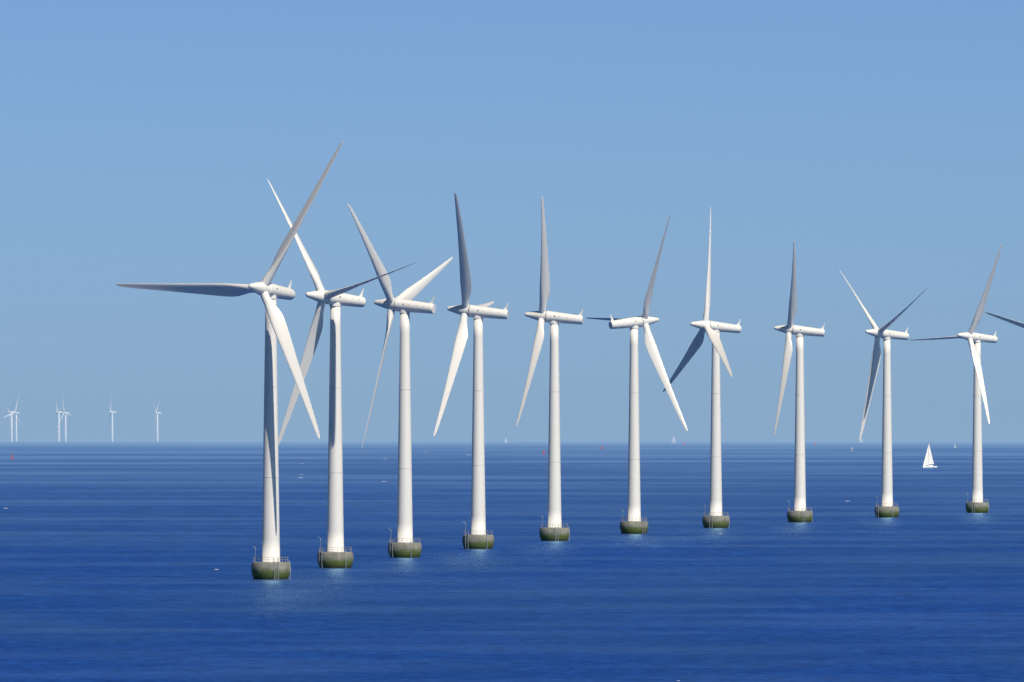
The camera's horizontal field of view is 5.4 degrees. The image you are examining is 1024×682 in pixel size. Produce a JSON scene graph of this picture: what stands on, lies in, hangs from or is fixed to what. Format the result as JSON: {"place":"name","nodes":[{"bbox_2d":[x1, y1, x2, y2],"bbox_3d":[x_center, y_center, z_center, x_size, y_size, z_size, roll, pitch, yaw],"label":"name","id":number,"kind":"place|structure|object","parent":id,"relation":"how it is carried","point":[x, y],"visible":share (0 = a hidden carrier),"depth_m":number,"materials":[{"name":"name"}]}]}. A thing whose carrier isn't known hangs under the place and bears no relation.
{"place":"outdoors","nodes":[
{"label":"outdoors","id":0,"kind":"place"},
{"bbox_2d":[0,442,1023,681],"bbox_3d":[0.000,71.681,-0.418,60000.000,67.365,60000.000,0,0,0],"label":"sea","id":1,"kind":"structure","parent":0,"point":[126,561],"depth_m":2553.70,"materials":[{"name":"liquid"}]},
{"bbox_2d":[6,399,15,441],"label":"turbine","id":2,"kind":"object","parent":1,"relation":"on","point":[10,411],"visible":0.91,"depth_m":24971.47,"materials":[{"name":"white metal"}]},
{"bbox_2d":[3,397,21,441],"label":"turbine","id":3,"kind":"object","parent":1,"relation":"on","point":[16,413],"visible":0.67,"depth_m":25571.49,"materials":[{"name":"white metal"}]},
{"bbox_2d":[54,403,62,441],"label":"turbine","id":4,"kind":"object","parent":1,"relation":"on","point":[58,411],"visible":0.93,"depth_m":24976.38,"materials":[{"name":"white metal"}]},
{"bbox_2d":[57,394,71,441],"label":"turbine","id":5,"kind":"object","parent":1,"relation":"on","point":[65,413],"visible":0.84,"depth_m":25576.16,"materials":[{"name":"white metal"}]},
{"bbox_2d":[108,407,115,441],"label":"turbine","id":6,"kind":"object","parent":1,"relation":"on","point":[111,412],"visible":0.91,"depth_m":24981.10,"materials":[{"name":"white metal"}]},
{"bbox_2d":[153,404,160,441],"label":"turbine","id":7,"kind":"object","parent":1,"relation":"on","point":[157,438],"visible":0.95,"depth_m":25584.22,"materials":[{"name":"white metal"}]},
{"bbox_2d":[116,141,342,578],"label":"wind turbine","id":8,"kind":"object","parent":1,"relation":"on","point":[270,565],"visible":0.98,"depth_m":2407.54,"materials":[{"name":"metal"}]},
{"bbox_2d":[267,179,413,567],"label":"wind turbine","id":9,"kind":"object","parent":1,"relation":"on","point":[334,555],"visible":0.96,"depth_m":2581.35,"materials":[{"name":"metal"}]},
{"bbox_2d":[348,204,452,557],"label":"wind turbine","id":10,"kind":"object","parent":1,"relation":"on","point":[404,305],"visible":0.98,"depth_m":2761.55,"materials":[{"name":"metal"}]},
{"bbox_2d":[433,192,508,548],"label":"wind turbine","id":11,"kind":"object","parent":1,"relation":"on","point":[478,537],"visible":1,"depth_m":2933.52,"materials":[{"name":"metal"}]},
{"bbox_2d":[516,197,582,540],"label":"wind turbine","id":12,"kind":"object","parent":1,"relation":"on","point":[554,530],"visible":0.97,"depth_m":3110.76,"materials":[{"name":"metal"}]},
{"bbox_2d":[587,213,687,533],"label":"wind turbine","id":13,"kind":"object","parent":1,"relation":"on","point":[633,524],"visible":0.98,"depth_m":3290.60,"materials":[{"name":"metal"}]},
{"bbox_2d":[663,207,740,527],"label":"wind turbine","id":14,"kind":"object","parent":1,"relation":"on","point":[715,518],"visible":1,"depth_m":3457.24,"materials":[{"name":"metal"}]},
{"bbox_2d":[774,241,824,521],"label":"wind turbine","id":15,"kind":"object","parent":1,"relation":"on","point":[799,513],"visible":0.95,"depth_m":3628.21,"materials":[{"name":"metal"}]},
{"bbox_2d":[840,271,925,516],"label":"wind turbine","id":16,"kind":"object","parent":1,"relation":"on","point":[886,508],"visible":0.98,"depth_m":3797.25,"materials":[{"name":"metal"}]},
{"bbox_2d":[923,441,936,467],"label":"sail boat","id":17,"kind":"object","parent":1,"relation":"on","point":[928,460],"visible":0.91,"depth_m":7279.00,"materials":[{"name":"white fabric"}]},
{"bbox_2d":[913,243,1001,512],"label":"wind turbine","id":18,"kind":"object","parent":1,"relation":"on","point":[977,504],"visible":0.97,"depth_m":3964.24,"materials":[{"name":"metal"}]},
{"bbox_2d":[985,312,1023,327],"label":"wind turbine","id":19,"kind":"object","parent":1,"relation":"on","point":[1017,323],"visible":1,"depth_m":4147.44,"materials":[{"name":"metal"}]},
{"bbox_2d":[0,0,1023,441],"label":"sky","id":20,"kind":"structure","parent":0,"point":[141,141],"materials":[{"name":"blue"}]}
]}

